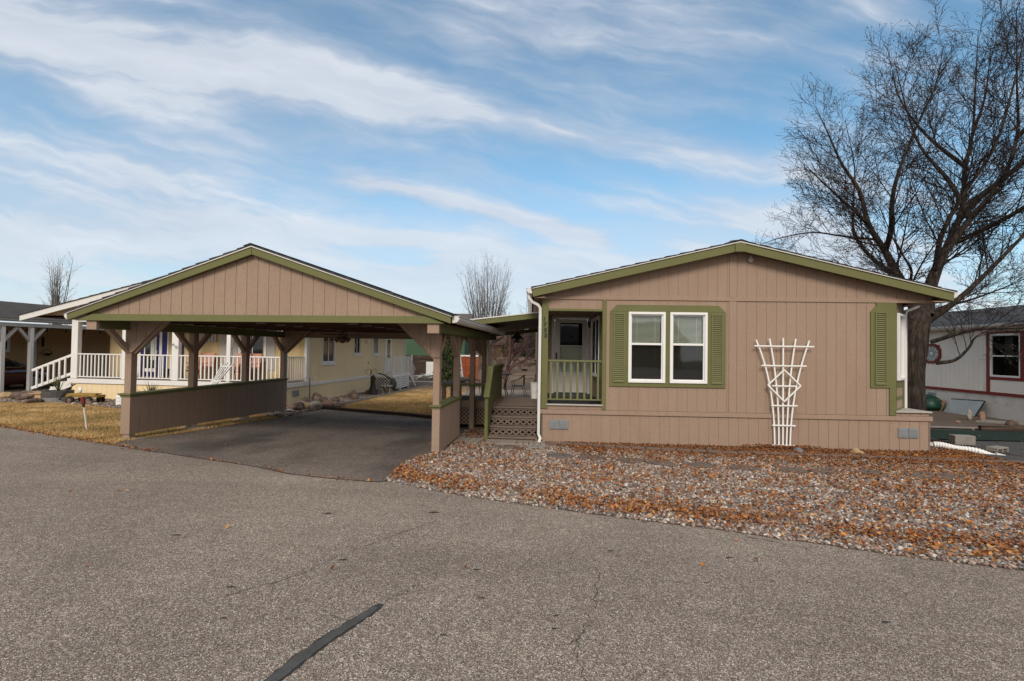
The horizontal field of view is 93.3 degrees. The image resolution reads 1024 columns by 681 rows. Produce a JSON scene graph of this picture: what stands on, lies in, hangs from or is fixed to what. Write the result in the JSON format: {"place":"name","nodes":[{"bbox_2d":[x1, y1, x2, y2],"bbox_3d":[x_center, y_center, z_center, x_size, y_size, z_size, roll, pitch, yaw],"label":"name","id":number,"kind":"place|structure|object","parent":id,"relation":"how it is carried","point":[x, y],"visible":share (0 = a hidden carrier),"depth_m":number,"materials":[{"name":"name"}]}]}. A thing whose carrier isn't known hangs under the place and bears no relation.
{"place":"outdoors","nodes":[
{"label":"outdoors","id":0,"kind":"place"},
{"bbox_2d":[47,376,70,390],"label":"potted grass","id":1,"kind":"object","parent":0,"point":[58,383],"depth_m":16.56,"materials":[{"name":"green plant"}]},
{"bbox_2d":[0,402,280,443],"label":"lawn ground","id":2,"kind":"structure","parent":0,"point":[108,424],"depth_m":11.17,"materials":[{"name":"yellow plant"}]},
{"bbox_2d":[80,397,86,428],"bbox_3d":[-9.264,1.598,10.468,0.175,0.759,0.084,1,-1,0],"label":"marker stake","id":3,"kind":"object","parent":2,"relation":"on","point":[83,400],"visible":0.9,"depth_m":10.46,"materials":[{"name":"white metal"}]},
{"bbox_2d":[4,386,358,416],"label":"side gravel ground","id":4,"kind":"structure","parent":0,"point":[13,389],"depth_m":20.96,"materials":[{"name":"gravel"}]},
{"bbox_2d":[0,392,12,397],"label":"rock","id":5,"kind":"object","parent":4,"relation":"on","point":[4,394],"visible":0.62,"depth_m":17.31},
{"bbox_2d":[9,391,33,399],"bbox_3d":[-17.039,1.976,16.883,0.702,0.439,0.542,1,-1,2],"label":"rock","id":6,"kind":"object","parent":4,"relation":"on","point":[23,395],"visible":0.63,"depth_m":16.72,"materials":[{"name":"stone"}]},
{"bbox_2d":[4,358,49,388],"bbox_3d":[-22.127,1.338,20.029,2.193,1.532,4.470,1,-1,7],"label":"car","id":7,"kind":"object","parent":4,"relation":"on","point":[15,372],"visible":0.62,"depth_m":20.71,"materials":[{"name":"red paint"}]},
{"bbox_2d":[41,389,74,401],"bbox_3d":[-15.550,1.913,16.561,0.850,0.400,0.850,1,-1,0],"label":"barrel planter","id":8,"kind":"object","parent":4,"relation":"on","point":[51,395],"visible":0.78,"depth_m":16.23,"materials":[{"name":"grey wood"}]},
{"bbox_2d":[58,384,105,402],"bbox_3d":[-14.444,1.780,16.238,1.232,0.672,0.592,1,-1,0],"label":"toy wagon","id":9,"kind":"object","parent":4,"relation":"on","point":[70,397],"visible":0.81,"depth_m":16.06,"materials":[{"name":"yellow wood"}]},
{"bbox_2d":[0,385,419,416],"bbox_3d":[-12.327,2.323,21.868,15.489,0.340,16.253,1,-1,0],"label":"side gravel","id":10,"kind":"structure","parent":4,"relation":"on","point":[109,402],"depth_m":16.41,"materials":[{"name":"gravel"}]},
{"bbox_2d":[378,373,396,389],"bbox_3d":[-6.083,1.988,23.564,0.940,0.824,0.277,1,-1,0],"label":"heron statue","id":11,"kind":"object","parent":10,"relation":"on","point":[393,382],"visible":0.93,"depth_m":23.49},
{"bbox_2d":[17,278,415,404],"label":"yellow house","id":12,"kind":"structure","parent":4,"relation":"on","point":[335,368],"depth_m":18.25,"materials":[{"name":"wood"}]},
{"bbox_2d":[140,333,159,376],"bbox_3d":[-14.122,0.378,18.826,0.780,2.040,0.059,1,-1,7],"label":"blue door","id":13,"kind":"structure","parent":12,"relation":"in","point":[153,347],"depth_m":18.80,"materials":[{"name":"paint"}]},
{"bbox_2d":[161,332,166,376],"bbox_3d":[-13.490,0.386,18.766,0.200,2.040,0.019,1,-1,7],"label":"side door","id":14,"kind":"structure","parent":12,"relation":"in","point":[164,334],"depth_m":18.76,"materials":[{"name":"blue paint"}]},
{"bbox_2d":[186,353,215,378],"bbox_3d":[-11.554,0.952,18.001,0.736,0.984,0.758,1,-1,7],"label":"cushioned chair","id":15,"kind":"object","parent":12,"relation":"on","point":[212,354],"visible":0.49,"depth_m":18.20,"materials":[{"name":"fabric"}]},
{"bbox_2d":[222,353,252,379],"bbox_3d":[-10.085,0.971,17.824,0.736,0.984,0.758,1,-1,7],"label":"cushioned chair","id":16,"kind":"object","parent":12,"relation":"on","point":[239,361],"visible":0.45,"depth_m":18.05,"materials":[{"name":"red paint"}]},
{"bbox_2d":[238,354,262,379],"bbox_3d":[-9.559,0.977,17.760,0.496,0.984,0.758,1,-1,7],"label":"cushioned chair","id":17,"kind":"object","parent":12,"relation":"on","point":[256,364],"visible":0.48,"depth_m":17.96,"materials":[{"name":"fabric"}]},
{"bbox_2d":[238,335,266,361],"bbox_3d":[-9.839,0.106,18.535,1.140,1.380,0.380,1,-1,7],"label":"window","id":18,"kind":"structure","parent":12,"relation":"in","point":[257,348],"depth_m":18.41,"materials":[{"name":"white glass"}]},
{"bbox_2d":[321,338,335,365],"bbox_3d":[-7.606,0.246,19.678,0.400,1.510,1.150,1,-1,7],"label":"window","id":19,"kind":"structure","parent":12,"relation":"in","point":[328,344],"depth_m":19.71,"materials":[{"name":"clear glass"}]},
{"bbox_2d":[353,338,361,355],"bbox_3d":[-7.294,0.222,22.306,0.410,0.990,0.820,1,-1,7],"label":"window","id":20,"kind":"structure","parent":12,"relation":"in","point":[357,341],"depth_m":22.57,"materials":[{"name":"white glass"}]},
{"bbox_2d":[373,339,378,355],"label":"window","id":21,"kind":"structure","parent":12,"relation":"in","point":[375,341],"depth_m":24.68,"materials":[{"name":"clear glass"}]},
{"bbox_2d":[384,339,391,372],"bbox_3d":[-6.675,0.711,26.109,0.056,2.000,0.980,1,-1,7],"label":"rear door","id":22,"kind":"structure","parent":12,"relation":"in","point":[388,342],"depth_m":26.04,"materials":[{"name":"white plastic"}]},
{"bbox_2d":[211,362,233,383],"bbox_3d":[-9.259,1.412,15.110,0.667,1.492,0.774,1,-1,0],"label":"stair railing","id":23,"kind":"object","parent":4,"relation":"on","point":[217,378],"visible":0.44,"depth_m":15.33,"materials":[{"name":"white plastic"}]},
{"bbox_2d":[290,401,304,409],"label":"rock","id":24,"kind":"object","parent":4,"relation":"on","point":[298,405],"visible":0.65,"depth_m":15.67,"materials":[{"name":"stone"}]},
{"bbox_2d":[312,392,321,400],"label":"rock","id":25,"kind":"object","parent":4,"relation":"on","point":[316,396],"visible":0.56,"depth_m":18.16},
{"bbox_2d":[350,389,357,399],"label":"rock","id":26,"kind":"object","parent":4,"relation":"on","point":[353,394],"visible":0.81,"depth_m":19.47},
{"bbox_2d":[368,375,377,394],"bbox_3d":[-6.274,2.069,21.862,0.466,1.030,0.473,1,-1,0],"label":"pointed statue","id":27,"kind":"object","parent":4,"relation":"on","point":[374,391],"visible":0.83,"depth_m":21.76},
{"bbox_2d":[112,409,468,481],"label":"driveway","id":28,"kind":"structure","parent":0,"point":[313,442],"depth_m":9.33,"materials":[{"name":"asphalt"}]},
{"bbox_2d":[63,243,505,452],"bbox_3d":[-4.144,0.345,11.453,7.270,3.890,6.525,1,-1,6],"label":"carport","id":29,"kind":"object","parent":28,"relation":"on","point":[246,291],"visible":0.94,"depth_m":8.70,"materials":[{"name":"beige paint"}]},
{"bbox_2d":[325,329,350,342],"bbox_3d":[-4.320,-0.108,12.360,1.026,0.350,0.981,1,-1,6],"label":"ceiling fan","id":30,"kind":"object","parent":29,"relation":"hanging from","point":[341,338],"visible":1,"depth_m":12.24,"materials":[{"name":"brown wood"}]},
{"bbox_2d":[342,386,530,414],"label":"back lawn ground","id":31,"kind":"structure","parent":0,"point":[397,404],"depth_m":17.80,"materials":[{"name":"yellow plant"}]},
{"bbox_2d":[343,385,431,404],"bbox_3d":[-5.476,2.492,23.090,0.202,0.226,13.186,1,-1,8],"label":"lawn edging","id":32,"kind":"object","parent":31,"relation":"on","point":[363,399],"visible":0.59,"depth_m":21.05,"materials":[{"name":"concrete"}]},
{"bbox_2d":[432,340,460,385],"bbox_3d":[-3.695,0.995,28.497,1.814,3.721,1.806,0,-1,33],"label":"evergreen tree","id":33,"kind":"object","parent":31,"relation":"on","point":[447,361],"visible":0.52,"depth_m":28.06,"materials":[{"name":"green plant"}]},
{"bbox_2d":[462,389,534,423],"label":"patio","id":34,"kind":"structure","parent":0,"point":[519,393],"depth_m":21.09,"materials":[{"name":"concrete"}]},
{"bbox_2d":[502,373,511,395],"bbox_3d":[-0.377,1.798,19.369,0.800,0.961,0.800,1,-1,0],"label":"patio table","id":35,"kind":"object","parent":34,"relation":"on","point":[506,374],"visible":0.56,"depth_m":19.30,"materials":[{"name":"black metal"}]},
{"bbox_2d":[510,375,526,395],"bbox_3d":[0.292,1.850,19.961,0.623,0.896,0.588,1,-1,10],"label":"patio chair","id":36,"kind":"object","parent":34,"relation":"on","point":[523,376],"visible":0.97,"depth_m":19.94,"materials":[{"name":"black metal"}]},
{"bbox_2d":[0,426,1023,680],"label":"street","id":37,"kind":"structure","parent":0,"point":[144,594],"depth_m":3.46,"materials":[{"name":"asphalt"}]},
{"bbox_2d":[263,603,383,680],"bbox_3d":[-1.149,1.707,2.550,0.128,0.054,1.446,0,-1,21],"label":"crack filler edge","id":38,"kind":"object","parent":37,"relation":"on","point":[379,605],"visible":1,"depth_m":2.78,"materials":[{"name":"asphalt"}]},
{"bbox_2d":[265,606,377,680],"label":"crack filler strip","id":39,"kind":"object","parent":38,"relation":"on","point":[288,667],"visible":1,"depth_m":2.70,"materials":[{"name":"asphalt"}]},
{"bbox_2d":[0,415,935,568],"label":"stray leaves","id":40,"kind":"object","parent":37,"relation":"on","point":[210,458],"visible":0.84,"depth_m":8.75,"materials":[{"name":"plant"}]},
{"bbox_2d":[574,567,599,680],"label":"street crack","id":41,"kind":"object","parent":37,"relation":"on","point":[589,617],"visible":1,"depth_m":2.94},
{"bbox_2d":[0,0,1023,333],"label":"sky","id":42,"kind":"structure","parent":0,"point":[390,145],"materials":[{"name":"blue"}]},
{"bbox_2d":[14,353,1023,550],"bbox_3d":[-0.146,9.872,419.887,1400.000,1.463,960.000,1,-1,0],"label":"ground","id":43,"kind":"structure","parent":0,"point":[940,415],"depth_m":18.89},
{"bbox_2d":[24,398,43,402],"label":"rock","id":44,"kind":"object","parent":43,"relation":"on","point":[35,400],"visible":0.72,"depth_m":15.86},
{"bbox_2d":[28,391,41,398],"bbox_3d":[-16.871,1.986,17.180,0.840,0.300,0.640,1,-1,0],"label":"planter box","id":45,"kind":"object","parent":43,"relation":"on","point":[37,394],"visible":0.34,"depth_m":16.91,"materials":[{"name":"beige"}]},
{"bbox_2d":[0,301,109,391],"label":"brown house","id":46,"kind":"structure","parent":43,"relation":"on","point":[21,344],"depth_m":23.46,"materials":[{"name":"beige"}]},
{"bbox_2d":[5,330,10,351],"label":"window","id":47,"kind":"structure","parent":46,"relation":"in","point":[7,344],"depth_m":22.29,"materials":[{"name":"white glass"}]},
{"bbox_2d":[40,250,77,324],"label":"bare poplar","id":48,"kind":"object","parent":43,"relation":"on","point":[55,296],"visible":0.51,"depth_m":55.04,"materials":[{"name":"grey plant"}]},
{"bbox_2d":[309,401,321,410],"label":"rock","id":49,"kind":"object","parent":43,"relation":"on","point":[317,404],"visible":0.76,"depth_m":16.16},
{"bbox_2d":[406,355,449,371],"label":"fence","id":50,"kind":"object","parent":43,"relation":"on","point":[419,362],"visible":0.2,"depth_m":40.03,"materials":[{"name":"wood"}]},
{"bbox_2d":[426,362,432,375],"bbox_3d":[-6.259,2.228,36.902,0.550,1.200,0.320,1,-1,0],"label":"utility box","id":51,"kind":"object","parent":43,"relation":"on","point":[429,366],"visible":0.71,"depth_m":36.76,"materials":[{"name":"white metal"}]},
{"bbox_2d":[406,314,473,363],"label":"green house","id":52,"kind":"structure","parent":43,"relation":"on","point":[413,347],"depth_m":45.98,"materials":[{"name":"green"}]},
{"bbox_2d":[461,355,478,380],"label":"shed","id":53,"kind":"structure","parent":43,"relation":"on","point":[465,359],"depth_m":33.35,"materials":[{"name":"wood"}]},
{"bbox_2d":[456,252,513,356],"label":"bare poplar","id":54,"kind":"object","parent":43,"relation":"on","point":[483,309],"visible":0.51,"depth_m":59.69,"materials":[{"name":"grey plant"}]},
{"bbox_2d":[441,363,540,441],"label":"deck","id":55,"kind":"structure","parent":43,"relation":"on","point":[492,404],"depth_m":11.10,"materials":[{"name":"brown wood"}]},
{"bbox_2d":[530,382,537,398],"bbox_3d":[0.611,1.349,13.073,0.250,0.430,0.253,1,-1,5],"label":"waste bin","id":56,"kind":"object","parent":55,"relation":"on","point":[534,385],"visible":0.7,"depth_m":12.98,"materials":[{"name":"white plastic"}]},
{"bbox_2d":[479,329,524,364],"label":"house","id":57,"kind":"structure","parent":43,"relation":"on","point":[498,345],"depth_m":65.97,"materials":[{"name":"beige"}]},
{"bbox_2d":[471,312,538,376],"bbox_3d":[-0.092,0.903,14.620,2.350,3.162,5.670,1,-1,5],"label":"patio cover","id":58,"kind":"object","parent":43,"relation":"on","point":[528,322],"visible":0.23,"depth_m":12.99,"materials":[{"name":"green paint"}]},
{"bbox_2d":[511,322,523,342],"bbox_3d":[0.140,-0.227,12.850,0.333,0.580,0.333,1,-1,-17],"label":"hanging feeder","id":59,"kind":"object","parent":58,"relation":"hanging from","point":[517,336],"visible":0.97,"depth_m":12.78,"materials":[{"name":"black metal"}]},
{"bbox_2d":[476,329,535,389],"bbox_3d":[0.017,0.713,25.945,4.497,3.993,2.534,1,-1,0],"label":"bare shrub","id":60,"kind":"object","parent":43,"relation":"on","point":[511,355],"visible":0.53,"depth_m":26.12,"materials":[{"name":"plant"}]},
{"bbox_2d":[480,370,534,381],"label":"retaining wall","id":61,"kind":"structure","parent":43,"relation":"on","point":[529,376],"depth_m":33.49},
{"bbox_2d":[501,333,524,356],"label":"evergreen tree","id":62,"kind":"object","parent":43,"relation":"on","point":[511,347],"visible":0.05,"depth_m":63.34,"materials":[{"name":"green plant"}]},
{"bbox_2d":[496,301,535,370],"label":"bare tree","id":63,"kind":"object","parent":43,"relation":"on","point":[530,346],"visible":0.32,"depth_m":45.08,"materials":[{"name":"brown plant"}]},
{"bbox_2d":[481,357,554,368],"bbox_3d":[3.125,1.740,34.534,10.700,1.060,0.142,1,-1,0],"label":"fence","id":64,"kind":"object","parent":43,"relation":"on","point":[516,366],"visible":0.21,"depth_m":34.56,"materials":[{"name":"wood"}]},
{"bbox_2d":[520,328,535,360],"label":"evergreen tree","id":65,"kind":"object","parent":43,"relation":"on","point":[523,353],"visible":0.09,"depth_m":61.03,"materials":[{"name":"green plant"}]},
{"bbox_2d":[526,239,958,451],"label":"manufactured house","id":66,"kind":"structure","parent":43,"relation":"on","point":[664,350],"depth_m":10.12,"materials":[{"name":"beige paint"}]},
{"bbox_2d":[554,319,586,392],"bbox_3d":[1.553,0.400,12.809,0.850,1.945,0.145,1,-1,2],"label":"storm door","id":67,"kind":"structure","parent":66,"relation":"in","point":[570,334],"depth_m":12.82,"materials":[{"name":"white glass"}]},
{"bbox_2d":[590,316,598,376],"bbox_3d":[2.219,0.160,11.905,0.390,1.450,1.490,1,-1,2],"label":"window","id":68,"kind":"structure","parent":66,"relation":"in","point":[594,342],"depth_m":12.15,"materials":[{"name":"white plastic"}]},
{"bbox_2d":[628,312,665,382],"bbox_3d":[2.843,0.147,10.352,0.771,1.490,0.405,1,-1,2],"label":"window","id":69,"kind":"structure","parent":66,"relation":"in","point":[646,330],"depth_m":10.21,"materials":[{"name":"white plastic"}]},
{"bbox_2d":[669,312,707,383],"bbox_3d":[3.709,0.159,10.319,0.774,1.490,0.405,1,-1,2],"label":"window","id":70,"kind":"structure","parent":66,"relation":"in","point":[688,330],"depth_m":10.18,"materials":[{"name":"white plastic"}]},
{"bbox_2d":[897,313,905,380],"bbox_3d":[8.165,0.141,10.393,0.745,1.405,0.745,1,-1,2],"label":"window","id":71,"kind":"structure","parent":66,"relation":"in","point":[901,318],"depth_m":10.46,"materials":[{"name":"white plastic"}]},
{"bbox_2d":[755,0,1023,410],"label":"bare tree","id":72,"kind":"object","parent":43,"relation":"on","point":[921,319],"visible":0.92,"depth_m":13.70,"materials":[{"name":"brown plant"}]},
{"bbox_2d":[926,394,941,408],"bbox_3d":[16.786,2.450,19.524,0.861,0.559,0.893,1,-1,2],"label":"ball","id":73,"kind":"object","parent":43,"relation":"on","point":[933,402],"visible":0.56,"depth_m":19.17,"materials":[{"name":"plastic"}]},
{"bbox_2d":[930,438,975,447],"bbox_3d":[9.591,2.340,11.659,0.120,0.269,2.365,2,-1,-32],"label":"landscape timber","id":74,"kind":"object","parent":43,"relation":"on","point":[937,440],"visible":0.18,"depth_m":11.06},
{"bbox_2d":[943,398,985,416],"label":"leaning panels","id":75,"kind":"object","parent":43,"relation":"on","point":[959,406],"visible":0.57,"depth_m":18.13,"materials":[{"name":"grey glass"}]},
{"bbox_2d":[925,305,1023,421],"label":"white house","id":76,"kind":"structure","parent":43,"relation":"on","point":[996,382],"depth_m":17.81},
{"bbox_2d":[926,344,940,362],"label":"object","id":77,"kind":"structure","parent":76,"relation":"in","point":[934,351],"depth_m":19.80,"materials":[{"name":"red paint"}]},
{"bbox_2d":[990,333,1019,377],"bbox_3d":[17.324,0.527,16.817,0.390,1.515,1.080,1,-1,2],"label":"window","id":78,"kind":"structure","parent":76,"relation":"in","point":[1000,366],"depth_m":17.09,"materials":[{"name":"glass"}]},
{"bbox_2d":[930,441,1021,455],"bbox_3d":[10.016,2.390,10.308,0.120,0.249,2.946,2,-1,-35],"label":"landscape timber","id":79,"kind":"object","parent":43,"relation":"on","point":[996,452],"visible":0.07,"depth_m":10.08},
{"bbox_2d":[949,434,975,444],"bbox_3d":[9.969,2.197,10.712,0.400,0.200,0.201,1,-1,9],"label":"cinder block","id":80,"kind":"object","parent":79,"relation":"on","point":[957,439],"depth_m":10.63,"materials":[{"name":"concrete"}]},
{"bbox_2d":[944,440,1023,460],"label":"ground mat","id":81,"kind":"object","parent":43,"relation":"on","point":[1015,447],"visible":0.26,"depth_m":10.80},
{"bbox_2d":[986,445,1008,451],"bbox_3d":[10.346,2.365,10.309,0.400,0.200,0.200,1,-1,-20],"label":"cinder block","id":82,"kind":"object","parent":43,"relation":"on","point":[996,448],"depth_m":10.24,"materials":[{"name":"concrete"}]},
{"bbox_2d":[1005,420,1018,425],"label":"rock","id":83,"kind":"object","parent":43,"relation":"on","point":[1012,423],"visible":0.8,"depth_m":14.76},
{"bbox_2d":[385,427,1023,569],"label":"gravel bed ground","id":84,"kind":"structure","parent":0,"point":[740,507],"depth_m":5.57,"materials":[{"name":"grey gravel"}]},
{"bbox_2d":[485,439,515,444],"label":"paving slab","id":85,"kind":"structure","parent":84,"relation":"on","point":[501,442],"depth_m":9.91,"materials":[{"name":"concrete"}]},
{"bbox_2d":[495,445,518,448],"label":"stepping stone","id":86,"kind":"object","parent":84,"relation":"on","point":[507,446],"visible":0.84,"depth_m":9.42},
{"bbox_2d":[526,445,545,449],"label":"splash stone","id":87,"kind":"object","parent":84,"relation":"on","point":[536,446],"visible":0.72,"depth_m":9.45,"materials":[{"name":"concrete"}]},
{"bbox_2d":[547,453,573,457],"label":"stepping stone","id":88,"kind":"object","parent":84,"relation":"on","point":[559,455],"visible":0.86,"depth_m":8.62,"materials":[{"name":"stone"}]},
{"bbox_2d":[581,455,606,459],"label":"stepping stone","id":89,"kind":"object","parent":84,"relation":"on","point":[593,456],"visible":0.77,"depth_m":8.49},
{"bbox_2d":[616,457,643,463],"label":"stepping stone","id":90,"kind":"object","parent":84,"relation":"on","point":[624,459],"visible":0.68,"depth_m":8.31,"materials":[{"name":"stone"}]},
{"bbox_2d":[647,461,675,465],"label":"stepping stone","id":91,"kind":"object","parent":84,"relation":"on","point":[666,463],"visible":0.82,"depth_m":8.10,"materials":[{"name":"stone"}]},
{"bbox_2d":[683,462,714,468],"bbox_3d":[3.129,2.086,8.083,0.462,0.042,0.324,1,-1,-20],"label":"stepping stone","id":92,"kind":"object","parent":84,"relation":"on","point":[698,465],"visible":0.81,"depth_m":8.05,"materials":[{"name":"stone"}]},
{"bbox_2d":[390,454,1023,563],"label":"fallen leaves","id":93,"kind":"object","parent":84,"relation":"on","point":[911,537],"visible":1,"depth_m":6.07,"materials":[{"name":"plant"}]},
{"bbox_2d":[427,425,1023,467],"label":"fallen leaves","id":94,"kind":"object","parent":84,"relation":"on","point":[956,455],"visible":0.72,"depth_m":9.05,"materials":[{"name":"plant"}]},
{"bbox_2d":[727,465,758,471],"bbox_3d":[3.784,2.091,7.919,0.458,0.042,0.342,0,-1,31],"label":"stepping stone","id":95,"kind":"object","parent":84,"relation":"on","point":[734,467],"visible":0.74,"depth_m":7.87,"materials":[{"name":"stone"}]},
{"bbox_2d":[555,441,970,453],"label":"leaf litter","id":96,"kind":"object","parent":84,"relation":"on","point":[807,449],"visible":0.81,"depth_m":9.80,"materials":[{"name":"brown plant"}]},
{"bbox_2d":[742,443,822,448],"bbox_3d":[5.535,2.165,9.995,1.700,0.078,0.697,1,-1,0],"label":"leaf heap","id":97,"kind":"object","parent":96,"relation":"on","point":[783,446],"visible":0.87,"depth_m":9.86,"materials":[{"name":"brown plant"}]},
{"bbox_2d":[754,338,813,449],"bbox_3d":[5.596,1.102,9.951,1.208,2.312,0.064,1,-1,2],"label":"trellis","id":98,"kind":"object","parent":84,"relation":"on","point":[782,385],"visible":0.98,"depth_m":9.96,"materials":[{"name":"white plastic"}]},
{"bbox_2d":[775,467,806,473],"bbox_3d":[4.506,2.101,7.811,0.460,0.042,0.337,1,-1,0],"label":"stepping stone","id":99,"kind":"object","parent":84,"relation":"on","point":[792,469],"visible":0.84,"depth_m":7.78,"materials":[{"name":"stone"}]},
{"bbox_2d":[807,468,839,474],"bbox_3d":[5.019,2.110,7.776,0.443,0.042,0.342,1,-1,-25],"label":"stepping stone","id":100,"kind":"object","parent":84,"relation":"on","point":[824,470],"visible":0.69,"depth_m":7.76,"materials":[{"name":"stone"}]},
{"bbox_2d":[855,469,889,476],"bbox_3d":[5.733,2.122,7.737,0.430,0.042,0.346,1,-1,0],"label":"stepping stone","id":101,"kind":"object","parent":84,"relation":"on","point":[864,471],"visible":0.62,"depth_m":7.70,"materials":[{"name":"stone"}]},
{"bbox_2d":[904,472,934,477],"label":"stepping stone","id":102,"kind":"object","parent":84,"relation":"on","point":[920,475],"visible":0.72,"depth_m":7.60,"materials":[{"name":"stone"}]},
{"bbox_2d":[934,473,966,479],"bbox_3d":[6.863,2.138,7.591,0.434,0.042,0.348,0,-1,19],"label":"stepping stone","id":103,"kind":"object","parent":84,"relation":"on","point":[945,475],"visible":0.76,"depth_m":7.57,"materials":[{"name":"stone"}]},
{"bbox_2d":[930,441,1003,454],"bbox_3d":[9.406,2.309,10.363,1.773,0.324,0.172,0,-1,35],"label":"drain pipe","id":104,"kind":"object","parent":84,"relation":"on","point":[946,445],"visible":0.62,"depth_m":10.26,"materials":[{"name":"white plastic"}]},
{"bbox_2d":[966,470,995,476],"bbox_3d":[7.613,2.168,7.850,0.498,0.042,0.315,1,-1,0],"label":"stepping stone","id":105,"kind":"object","parent":84,"relation":"on","point":[971,473],"visible":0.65,"depth_m":7.80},
{"bbox_2d":[988,468,1022,473],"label":"stepping stone","id":106,"kind":"object","parent":84,"relation":"on","point":[998,469],"visible":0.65,"depth_m":8.08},
{"bbox_2d":[930,426,977,428],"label":"concrete walk","id":107,"kind":"structure","parent":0,"point":[952,427],"depth_m":13.78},
{"bbox_2d":[930,420,1023,429],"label":"concrete path","id":108,"kind":"structure","parent":0,"point":[951,423],"depth_m":14.76,"materials":[{"name":"concrete"}]},
{"bbox_2d":[930,429,1023,440],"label":"artificial turf","id":109,"kind":"structure","parent":108,"relation":"on","point":[983,434],"depth_m":12.62,"materials":[{"name":"plastic"}]},
{"bbox_2d":[978,425,1023,431],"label":"landscape timber","id":110,"kind":"object","parent":109,"relation":"on","point":[999,428],"visible":1,"depth_m":13.40,"materials":[{"name":"wood"}]},
{"bbox_2d":[976,419,1023,424],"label":"broken slab","id":111,"kind":"structure","parent":108,"relation":"on","point":[997,421],"depth_m":15.45,"materials":[{"name":"concrete"}]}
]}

